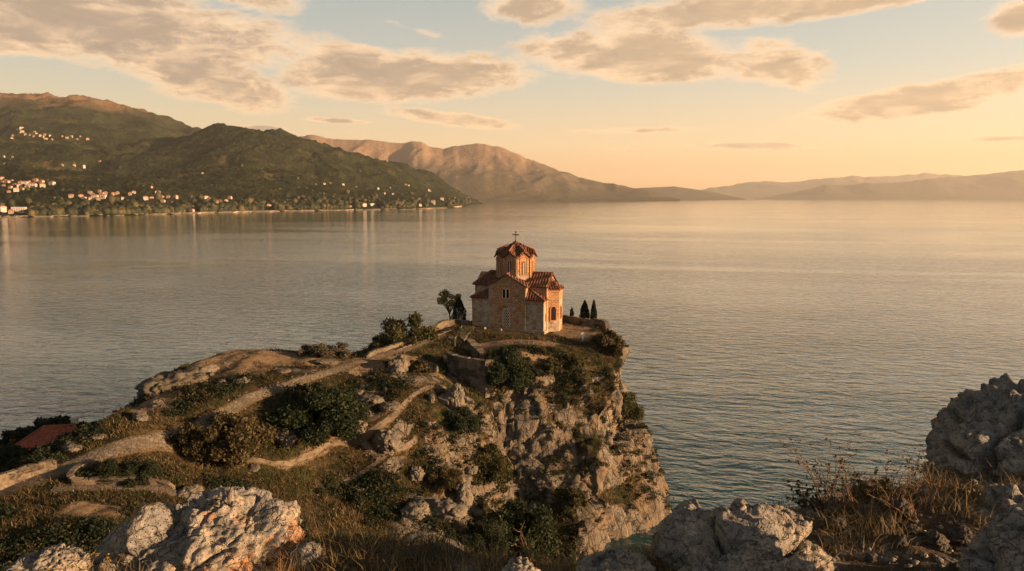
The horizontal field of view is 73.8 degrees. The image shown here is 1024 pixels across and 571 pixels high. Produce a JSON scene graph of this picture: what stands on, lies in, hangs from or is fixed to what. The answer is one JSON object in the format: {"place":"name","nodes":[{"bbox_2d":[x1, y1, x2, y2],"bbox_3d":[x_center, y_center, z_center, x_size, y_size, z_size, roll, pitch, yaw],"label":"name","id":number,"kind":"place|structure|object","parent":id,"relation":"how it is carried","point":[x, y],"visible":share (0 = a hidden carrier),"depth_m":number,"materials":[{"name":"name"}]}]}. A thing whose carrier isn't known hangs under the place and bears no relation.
{"place":"outdoors","nodes":[
{"label":"outdoors","id":0,"kind":"place"},
{"bbox_2d":[49,484,177,496],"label":"cobbled path","id":1,"kind":"structure","parent":0,"point":[114,487],"depth_m":56.18,"materials":[{"name":"grey stone"}]},
{"bbox_2d":[0,362,357,497],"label":"cobbled path","id":2,"kind":"structure","parent":0,"point":[142,441],"depth_m":63.81,"materials":[{"name":"beige stone"}]},
{"bbox_2d":[0,206,460,217],"bbox_3d":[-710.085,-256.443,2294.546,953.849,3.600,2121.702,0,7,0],"label":"gravel beach","id":3,"kind":"structure","parent":0,"point":[15,216],"depth_m":1815.77,"materials":[{"name":"beige gravel"}]},
{"bbox_2d":[0,92,483,216],"bbox_3d":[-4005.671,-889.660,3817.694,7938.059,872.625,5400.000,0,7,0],"label":"wooded mountain","id":4,"kind":"structure","parent":0,"point":[163,151],"depth_m":3101.98,"materials":[{"name":"green plant"}]},
{"bbox_2d":[0,143,470,215],"bbox_3d":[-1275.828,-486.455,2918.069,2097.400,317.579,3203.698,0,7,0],"label":"lakeside woods","id":5,"kind":"object","parent":4,"relation":"on","point":[59,206],"visible":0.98,"depth_m":1876.80,"materials":[{"name":"green plant"}]},
{"bbox_2d":[184,385,444,466],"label":"dirt path","id":6,"kind":"structure","parent":0,"point":[340,442],"depth_m":74.64,"materials":[{"name":"brown soil"}]},
{"bbox_2d":[0,321,671,565],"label":"headland","id":7,"kind":"structure","parent":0,"point":[597,477],"depth_m":81.38,"materials":[{"name":"grey stone"}]},
{"bbox_2d":[0,443,31,459],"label":"broadleaf tree","id":8,"kind":"object","parent":7,"relation":"on","point":[17,448],"visible":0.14,"depth_m":69.09,"materials":[{"name":"green plant"}]},
{"bbox_2d":[0,425,33,446],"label":"broadleaf tree","id":9,"kind":"object","parent":7,"relation":"on","point":[19,433],"visible":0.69,"depth_m":90.46,"materials":[{"name":"green plant"}]},
{"bbox_2d":[0,459,56,489],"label":"roadside wall","id":10,"kind":"structure","parent":7,"relation":"on","point":[16,475],"depth_m":56.85,"materials":[{"name":"stone"}]},
{"bbox_2d":[14,416,79,449],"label":"house","id":11,"kind":"structure","parent":7,"relation":"on","point":[43,435],"depth_m":81.08,"materials":[{"name":"tile"}]},
{"bbox_2d":[32,414,70,431],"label":"broadleaf tree","id":12,"kind":"object","parent":7,"relation":"on","point":[38,422],"visible":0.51,"depth_m":86.60,"materials":[{"name":"green plant"}]},
{"bbox_2d":[61,441,83,451],"bbox_3d":[-39.619,14.524,61.459,2.281,0.875,1.542,2,8,33],"label":"boulder","id":13,"kind":"object","parent":7,"relation":"on","point":[73,447],"visible":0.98,"depth_m":60.98,"materials":[{"name":"stone"}]},
{"bbox_2d":[85,457,135,483],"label":"bush","id":14,"kind":"object","parent":7,"relation":"on","point":[109,467],"visible":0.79,"depth_m":57.37,"materials":[{"name":"green plant"}]},
{"bbox_2d":[66,462,175,489],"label":"kerb wall","id":15,"kind":"structure","parent":7,"relation":"on","point":[73,479],"depth_m":56.78,"materials":[{"name":"stone"}]},
{"bbox_2d":[109,407,133,418],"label":"bush","id":16,"kind":"object","parent":7,"relation":"on","point":[121,410],"visible":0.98,"depth_m":66.99,"materials":[{"name":"green plant"}]},
{"bbox_2d":[132,411,148,421],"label":"boulder","id":17,"kind":"object","parent":7,"relation":"on","point":[141,416],"visible":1,"depth_m":65.67,"materials":[{"name":"stone"}]},
{"bbox_2d":[117,460,164,487],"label":"bush","id":18,"kind":"object","parent":7,"relation":"on","point":[148,468],"visible":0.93,"depth_m":57.90,"materials":[{"name":"green plant"}]},
{"bbox_2d":[135,367,209,399],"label":"boulder","id":19,"kind":"object","parent":7,"relation":"on","point":[167,382],"visible":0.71,"depth_m":75.04,"materials":[{"name":"grey stone"}]},
{"bbox_2d":[177,484,203,498],"bbox_3d":[-27.145,17.433,57.592,2.294,1.083,1.551,-5,16,-36],"label":"boulder","id":20,"kind":"object","parent":7,"relation":"on","point":[185,491],"visible":0.71,"depth_m":57.23,"materials":[{"name":"stone"}]},
{"bbox_2d":[164,425,219,459],"bbox_3d":[-30.827,15.452,66.129,5.196,3.792,4.725,6,10,40],"label":"bush","id":21,"kind":"object","parent":7,"relation":"on","point":[188,449],"visible":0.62,"depth_m":64.76,"materials":[{"name":"green plant"}]},
{"bbox_2d":[179,363,219,372],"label":"boulder","id":22,"kind":"object","parent":7,"relation":"on","point":[206,368],"visible":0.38,"depth_m":80.24,"materials":[{"name":"stone"}]},
{"bbox_2d":[1,335,447,495],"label":"path edge grass","id":23,"kind":"structure","parent":7,"relation":"on","point":[260,455],"depth_m":73.02,"materials":[{"name":"plant"}]},
{"bbox_2d":[176,406,279,468],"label":"bush","id":24,"kind":"object","parent":7,"relation":"on","point":[245,437],"visible":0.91,"depth_m":65.24,"materials":[{"name":"green plant"}]},
{"bbox_2d":[13,337,442,493],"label":"path edge rubble","id":25,"kind":"object","parent":7,"relation":"on","point":[306,448],"visible":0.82,"depth_m":74.06,"materials":[{"name":"stone"}]},
{"bbox_2d":[273,424,296,448],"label":"boulder","id":26,"kind":"object","parent":7,"relation":"on","point":[287,439],"visible":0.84,"depth_m":70.57,"materials":[{"name":"stone"}]},
{"bbox_2d":[296,344,321,357],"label":"bush","id":27,"kind":"object","parent":7,"relation":"on","point":[304,350],"visible":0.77,"depth_m":85.45,"materials":[{"name":"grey plant"}]},
{"bbox_2d":[263,381,368,448],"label":"bush","id":28,"kind":"object","parent":7,"relation":"on","point":[341,420],"visible":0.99,"depth_m":71.77,"materials":[{"name":"green plant"}]},
{"bbox_2d":[314,359,339,364],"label":"boulder","id":29,"kind":"object","parent":7,"relation":"on","point":[325,361],"visible":0.98,"depth_m":83.19,"materials":[{"name":"stone"}]},
{"bbox_2d":[0,320,665,568],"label":"dry grass","id":30,"kind":"structure","parent":7,"relation":"on","point":[64,497],"depth_m":66.70,"materials":[{"name":"plant"}]},
{"bbox_2d":[314,342,352,357],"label":"bush","id":31,"kind":"object","parent":7,"relation":"on","point":[326,351],"visible":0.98,"depth_m":85.46,"materials":[{"name":"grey plant"}]},
{"bbox_2d":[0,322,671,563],"bbox_3d":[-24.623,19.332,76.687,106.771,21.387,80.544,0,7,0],"label":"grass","id":32,"kind":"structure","parent":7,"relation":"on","point":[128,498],"depth_m":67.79,"materials":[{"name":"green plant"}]},
{"bbox_2d":[0,326,673,570],"bbox_3d":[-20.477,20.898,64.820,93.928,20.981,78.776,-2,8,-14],"label":"undergrowth","id":33,"kind":"object","parent":7,"relation":"on","point":[224,482],"visible":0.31,"depth_m":69.50,"materials":[{"name":"green plant"}]},
{"bbox_2d":[39,322,648,561],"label":"rubble","id":34,"kind":"object","parent":7,"relation":"on","point":[444,442],"visible":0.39,"depth_m":80.94,"materials":[{"name":"stone"}]},
{"bbox_2d":[328,386,370,420],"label":"bush","id":35,"kind":"object","parent":7,"relation":"on","point":[362,413],"visible":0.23,"depth_m":76.07,"materials":[{"name":"green plant"}]},
{"bbox_2d":[354,394,383,405],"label":"boulder","id":36,"kind":"object","parent":7,"relation":"on","point":[370,399],"visible":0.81,"depth_m":77.08,"materials":[{"name":"stone"}]},
{"bbox_2d":[362,335,383,350],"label":"bush","id":37,"kind":"object","parent":7,"relation":"on","point":[376,343],"visible":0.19,"depth_m":91.32,"materials":[{"name":"green plant"}]},
{"bbox_2d":[372,429,403,455],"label":"boulder","id":38,"kind":"object","parent":7,"relation":"on","point":[389,442],"visible":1,"depth_m":73.96,"materials":[{"name":"stone"}]},
{"bbox_2d":[376,400,399,411],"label":"boulder","id":39,"kind":"object","parent":7,"relation":"on","point":[389,405],"visible":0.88,"depth_m":76.60,"materials":[{"name":"stone"}]},
{"bbox_2d":[386,355,410,378],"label":"boulder","id":40,"kind":"object","parent":7,"relation":"on","point":[398,365],"visible":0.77,"depth_m":82.24,"materials":[{"name":"stone"}]},
{"bbox_2d":[399,517,413,526],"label":"boulder","id":41,"kind":"object","parent":7,"relation":"on","point":[409,523],"visible":0.98,"depth_m":66.64,"materials":[{"name":"stone"}]},
{"bbox_2d":[378,311,440,346],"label":"bush","id":42,"kind":"object","parent":7,"relation":"on","point":[395,328],"visible":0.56,"depth_m":91.98,"materials":[{"name":"green plant"}]},
{"bbox_2d":[400,497,432,520],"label":"boulder","id":43,"kind":"object","parent":7,"relation":"on","point":[417,506],"visible":0.76,"depth_m":68.79,"materials":[{"name":"stone"}]},
{"bbox_2d":[409,465,424,481],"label":"boulder","id":44,"kind":"object","parent":7,"relation":"on","point":[417,473],"visible":0.98,"depth_m":73.32,"materials":[{"name":"stone"}]},
{"bbox_2d":[364,319,470,357],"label":"parapet wall","id":45,"kind":"structure","parent":7,"relation":"on","point":[442,325],"depth_m":96.77,"materials":[{"name":"stone"}]},
{"bbox_2d":[408,359,431,372],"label":"bush","id":46,"kind":"object","parent":7,"relation":"on","point":[417,366],"visible":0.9,"depth_m":84.14,"materials":[{"name":"green plant"}]},
{"bbox_2d":[403,531,463,549],"bbox_3d":[-7.534,24.474,64.059,6.822,1.377,4.574,9,8,27],"label":"boulder","id":47,"kind":"object","parent":7,"relation":"on","point":[413,534],"visible":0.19,"depth_m":64.64,"materials":[{"name":"stone"}]},
{"bbox_2d":[427,466,464,494],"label":"bush","id":48,"kind":"object","parent":7,"relation":"on","point":[445,480],"visible":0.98,"depth_m":73.67,"materials":[{"name":"green plant"}]},
{"bbox_2d":[429,497,467,522],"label":"boulder","id":49,"kind":"object","parent":7,"relation":"on","point":[450,510],"visible":0.78,"depth_m":69.22,"materials":[{"name":"stone"}]},
{"bbox_2d":[437,289,460,318],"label":"tree","id":50,"kind":"object","parent":7,"relation":"on","point":[444,295],"visible":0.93,"depth_m":104.98,"materials":[{"name":"green plant"}]},
{"bbox_2d":[445,382,465,415],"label":"boulder","id":51,"kind":"object","parent":7,"relation":"on","point":[455,394],"visible":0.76,"depth_m":79.88,"materials":[{"name":"stone"}]},
{"bbox_2d":[451,297,466,319],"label":"cypress tree","id":52,"kind":"object","parent":7,"relation":"on","point":[458,306],"visible":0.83,"depth_m":102.30,"materials":[{"name":"green plant"}]},
{"bbox_2d":[446,405,480,433],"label":"bush","id":53,"kind":"object","parent":7,"relation":"on","point":[464,420],"visible":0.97,"depth_m":78.43,"materials":[{"name":"green plant"}]},
{"bbox_2d":[456,481,473,513],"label":"boulder","id":54,"kind":"object","parent":7,"relation":"on","point":[464,494],"visible":0.62,"depth_m":73.22,"materials":[{"name":"stone"}]},
{"bbox_2d":[447,351,498,397],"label":"retaining wall","id":55,"kind":"structure","parent":7,"relation":"on","point":[468,369],"depth_m":84.26,"materials":[{"name":"stone"}]},
{"bbox_2d":[466,338,487,358],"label":"terrace wall","id":56,"kind":"structure","parent":7,"relation":"on","point":[476,349],"depth_m":89.56,"materials":[{"name":"stone"}]},
{"bbox_2d":[464,516,509,558],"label":"bush","id":57,"kind":"object","parent":7,"relation":"on","point":[476,531],"visible":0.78,"depth_m":67.92,"materials":[{"name":"green plant"}]},
{"bbox_2d":[470,442,511,484],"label":"bush","id":58,"kind":"object","parent":7,"relation":"on","point":[497,468],"visible":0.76,"depth_m":78.47,"materials":[{"name":"green plant"}]},
{"bbox_2d":[481,345,533,393],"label":"bush","id":59,"kind":"object","parent":7,"relation":"on","point":[501,375],"visible":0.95,"depth_m":83.78,"materials":[{"name":"green plant"}]},
{"bbox_2d":[469,231,564,333],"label":"church","id":60,"kind":"structure","parent":7,"relation":"on","point":[515,290],"depth_m":98.48,"materials":[{"name":"stone"}]},
{"bbox_2d":[502,308,509,326],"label":"window","id":61,"kind":"structure","parent":60,"relation":"in","point":[506,312],"depth_m":98.48,"materials":[{"name":"glass"}]},
{"bbox_2d":[550,306,556,320],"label":"window","id":62,"kind":"structure","parent":60,"relation":"in","point":[553,309],"depth_m":98.52,"materials":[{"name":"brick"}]},
{"bbox_2d":[488,495,561,563],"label":"bush","id":63,"kind":"object","parent":7,"relation":"on","point":[538,525],"visible":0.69,"depth_m":72.03,"materials":[{"name":"green plant"}]},
{"bbox_2d":[541,356,562,374],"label":"bush","id":64,"kind":"object","parent":7,"relation":"on","point":[550,368],"visible":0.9,"depth_m":86.78,"materials":[{"name":"green plant"}]},
{"bbox_2d":[556,486,588,512],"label":"bush","id":65,"kind":"object","parent":7,"relation":"on","point":[578,500],"visible":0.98,"depth_m":79.37,"materials":[{"name":"green plant"}]},
{"bbox_2d":[566,354,584,370],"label":"bush","id":66,"kind":"object","parent":7,"relation":"on","point":[577,362],"visible":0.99,"depth_m":88.20,"materials":[{"name":"green plant"}]},
{"bbox_2d":[579,300,589,317],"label":"cypress tree","id":67,"kind":"object","parent":7,"relation":"on","point":[584,311],"visible":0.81,"depth_m":105.43,"materials":[{"name":"green plant"}]},
{"bbox_2d":[562,315,609,332],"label":"parapet wall","id":68,"kind":"structure","parent":7,"relation":"on","point":[603,324],"depth_m":103.33,"materials":[{"name":"stone"}]},
{"bbox_2d":[597,328,622,350],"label":"bush","id":69,"kind":"object","parent":7,"relation":"on","point":[608,338],"visible":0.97,"depth_m":91.48,"materials":[{"name":"green plant"}]},
{"bbox_2d":[607,343,622,356],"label":"bush","id":70,"kind":"object","parent":7,"relation":"on","point":[616,352],"visible":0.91,"depth_m":90.98,"materials":[{"name":"green plant"}]},
{"bbox_2d":[620,391,645,420],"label":"bush","id":71,"kind":"object","parent":7,"relation":"on","point":[632,410],"visible":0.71,"depth_m":91.06,"materials":[{"name":"green plant"}]},
{"bbox_2d":[346,435,380,460],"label":"dirt path","id":72,"kind":"structure","parent":0,"point":[371,449],"depth_m":74.41,"materials":[{"name":"brown soil"}]},
{"bbox_2d":[343,435,417,482],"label":"dirt path","id":73,"kind":"structure","parent":0,"point":[409,445],"depth_m":73.36,"materials":[{"name":"beige soil"}]},
{"bbox_2d":[353,334,445,365],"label":"dirt path","id":74,"kind":"structure","parent":0,"point":[375,357],"depth_m":87.10,"materials":[{"name":"brown soil"}]},
{"bbox_2d":[298,135,679,200],"bbox_3d":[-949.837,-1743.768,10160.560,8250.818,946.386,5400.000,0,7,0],"label":"bare mountain","id":75,"kind":"structure","parent":0,"point":[481,172],"depth_m":8978.53,"materials":[{"name":"brown stone"}]},
{"bbox_2d":[0,199,1023,557],"bbox_3d":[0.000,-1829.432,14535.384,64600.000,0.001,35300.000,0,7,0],"label":"lake","id":76,"kind":"structure","parent":0,"point":[748,331],"depth_m":265.19,"materials":[{"name":"liquid"}]},
{"bbox_2d":[0,0,1023,189],"label":"sky","id":77,"kind":"structure","parent":0,"point":[692,94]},
{"bbox_2d":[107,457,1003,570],"bbox_3d":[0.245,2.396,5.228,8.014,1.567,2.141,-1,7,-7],"label":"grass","id":78,"kind":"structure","parent":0,"point":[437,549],"depth_m":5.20,"materials":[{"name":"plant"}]},
{"bbox_2d":[259,468,1011,570],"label":"stony ledge","id":79,"kind":"object","parent":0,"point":[847,564],"visible":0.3,"depth_m":5.04,"materials":[{"name":"soil"}]},
{"bbox_2d":[3,543,93,570],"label":"rock","id":80,"kind":"object","parent":79,"relation":"on","point":[58,557],"visible":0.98,"depth_m":4.63,"materials":[{"name":"stone"}]},
{"bbox_2d":[38,549,109,570],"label":"dry weed","id":81,"kind":"object","parent":79,"relation":"on","point":[97,554],"visible":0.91,"depth_m":4.74,"materials":[{"name":"brown plant"}]},
{"bbox_2d":[91,485,307,570],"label":"rock","id":82,"kind":"object","parent":79,"relation":"on","point":[234,528],"visible":0.94,"depth_m":5.06,"materials":[{"name":"stone"}]},
{"bbox_2d":[287,540,324,570],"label":"rock","id":83,"kind":"object","parent":79,"relation":"on","point":[306,549],"visible":0.69,"depth_m":5.04,"materials":[{"name":"stone"}]},
{"bbox_2d":[500,555,540,570],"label":"rock","id":84,"kind":"object","parent":79,"relation":"on","point":[519,563],"visible":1,"depth_m":4.45,"materials":[{"name":"stone"}]},
{"bbox_2d":[506,521,544,566],"bbox_3d":[0.104,1.818,4.603,0.232,0.464,0.205,-6,9,-38],"label":"dry weed","id":85,"kind":"object","parent":79,"relation":"on","point":[526,547],"visible":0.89,"depth_m":4.61,"materials":[{"name":"brown plant"}]},
{"bbox_2d":[96,456,1023,570],"bbox_3d":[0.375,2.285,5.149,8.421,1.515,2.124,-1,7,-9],"label":"dry grass","id":86,"kind":"structure","parent":79,"relation":"on","point":[558,566],"depth_m":5.06,"materials":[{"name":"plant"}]},
{"bbox_2d":[575,548,655,570],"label":"rock","id":87,"kind":"object","parent":79,"relation":"on","point":[618,559],"visible":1,"depth_m":4.46,"materials":[{"name":"stone"}]},
{"bbox_2d":[651,498,838,570],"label":"rock","id":88,"kind":"object","parent":79,"relation":"on","point":[686,526],"visible":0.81,"depth_m":4.72,"materials":[{"name":"stone"}]},
{"bbox_2d":[678,547,818,570],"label":"rock","id":89,"kind":"object","parent":79,"relation":"on","point":[747,559],"visible":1,"depth_m":4.30,"materials":[{"name":"stone"}]},
{"bbox_2d":[784,477,838,508],"bbox_3d":[2.442,1.770,5.657,0.390,0.352,0.350,0,7,0],"label":"dry weed","id":90,"kind":"object","parent":79,"relation":"on","point":[803,501],"visible":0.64,"depth_m":5.66,"materials":[{"name":"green plant"}]},
{"bbox_2d":[773,433,858,506],"bbox_3d":[2.446,1.508,5.454,0.691,0.638,0.310,0,7,0],"label":"dry weed","id":91,"kind":"object","parent":79,"relation":"on","point":[835,479],"visible":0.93,"depth_m":5.50,"materials":[{"name":"brown plant"}]},
{"bbox_2d":[788,444,857,510],"bbox_3d":[2.481,1.569,5.454,0.586,0.523,0.283,0,7,0],"label":"dry weed","id":92,"kind":"object","parent":79,"relation":"on","point":[846,487],"visible":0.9,"depth_m":5.43,"materials":[{"name":"brown plant"}]},
{"bbox_2d":[825,516,847,528],"bbox_3d":[2.447,1.793,5.157,0.156,0.099,0.210,-2,-12,31],"label":"stone","id":93,"kind":"object","parent":79,"relation":"on","point":[840,523],"visible":0.74,"depth_m":5.09,"materials":[{"name":"stone"}]},
{"bbox_2d":[852,467,892,502],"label":"dry weed","id":94,"kind":"object","parent":79,"relation":"on","point":[866,489],"visible":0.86,"depth_m":5.56,"materials":[{"name":"brown plant"}]},
{"bbox_2d":[868,481,926,523],"bbox_3d":[2.882,1.644,5.111,0.384,0.342,0.317,5,9,35],"label":"dry weed","id":95,"kind":"object","parent":79,"relation":"on","point":[912,507],"visible":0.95,"depth_m":5.13,"materials":[{"name":"brown plant"}]},
{"bbox_2d":[858,448,939,504],"bbox_3d":[3.095,1.542,5.418,0.426,0.492,0.514,-7,10,-42],"label":"dry weed","id":96,"kind":"object","parent":79,"relation":"on","point":[907,483],"visible":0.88,"depth_m":5.43,"materials":[{"name":"brown plant"}]},
{"bbox_2d":[891,534,906,547],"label":"stone","id":97,"kind":"object","parent":79,"relation":"on","point":[897,538],"visible":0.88,"depth_m":4.77,"materials":[{"name":"stone"}]},
{"bbox_2d":[890,497,913,516],"bbox_3d":[3.007,1.733,5.247,0.173,0.213,0.147,-21,12,-13],"label":"stone","id":98,"kind":"object","parent":79,"relation":"on","point":[901,504],"visible":0.63,"depth_m":5.20,"materials":[{"name":"stone"}]},
{"bbox_2d":[895,522,925,536],"bbox_3d":[2.916,1.788,4.997,0.158,0.100,0.211,17,-8,-26],"label":"stone","id":99,"kind":"object","parent":79,"relation":"on","point":[919,532],"visible":0.77,"depth_m":4.93,"materials":[{"name":"stone"}]},
{"bbox_2d":[901,444,951,501],"bbox_3d":[3.369,1.544,5.526,0.260,0.468,0.375,-7,10,-44],"label":"dry weed","id":100,"kind":"object","parent":79,"relation":"on","point":[915,473],"visible":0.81,"depth_m":5.56,"materials":[{"name":"brown plant"}]},
{"bbox_2d":[921,531,949,551],"bbox_3d":[2.980,1.813,4.810,0.173,0.156,0.180,-20,2,-35],"label":"stone","id":101,"kind":"object","parent":79,"relation":"on","point":[937,541],"visible":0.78,"depth_m":4.76,"materials":[{"name":"stone"}]},
{"bbox_2d":[945,561,959,570],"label":"stone","id":102,"kind":"object","parent":79,"relation":"on","point":[952,566],"visible":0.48,"depth_m":4.41,"materials":[{"name":"stone"}]},
{"bbox_2d":[945,524,972,546],"bbox_3d":[3.189,1.795,4.864,0.170,0.154,0.178,-8,13,35],"label":"stone","id":103,"kind":"object","parent":79,"relation":"on","point":[960,535],"visible":0.87,"depth_m":4.83,"materials":[{"name":"stone"}]},
{"bbox_2d":[921,373,1023,486],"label":"rock","id":104,"kind":"object","parent":79,"relation":"on","point":[969,427],"visible":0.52,"depth_m":6.28,"materials":[{"name":"stone"}]},
{"bbox_2d":[958,500,1023,570],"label":"rock","id":105,"kind":"object","parent":79,"relation":"on","point":[997,544],"visible":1,"depth_m":3.88,"materials":[{"name":"stone"}]},
{"bbox_2d":[973,482,1023,522],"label":"rock","id":106,"kind":"object","parent":79,"relation":"on","point":[993,495],"visible":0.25,"depth_m":5.26,"materials":[{"name":"stone"}]},
{"bbox_2d":[635,186,745,199],"bbox_3d":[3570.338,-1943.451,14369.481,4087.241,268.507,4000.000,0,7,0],"label":"hill","id":107,"kind":"structure","parent":0,"point":[680,193],"depth_m":13299.50,"materials":[{"name":"grey stone"}]},
{"bbox_2d":[702,173,962,198],"bbox_3d":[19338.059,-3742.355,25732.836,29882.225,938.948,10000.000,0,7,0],"label":"mountain","id":108,"kind":"structure","parent":0,"point":[753,190],"depth_m":23463.05,"materials":[{"name":"grey stone"}]},
{"bbox_2d":[754,170,1023,199],"bbox_3d":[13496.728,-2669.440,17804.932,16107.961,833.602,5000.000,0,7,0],"label":"dark mountain","id":109,"kind":"structure","parent":0,"point":[1008,185],"depth_m":16691.07,"materials":[{"name":"grey stone"}]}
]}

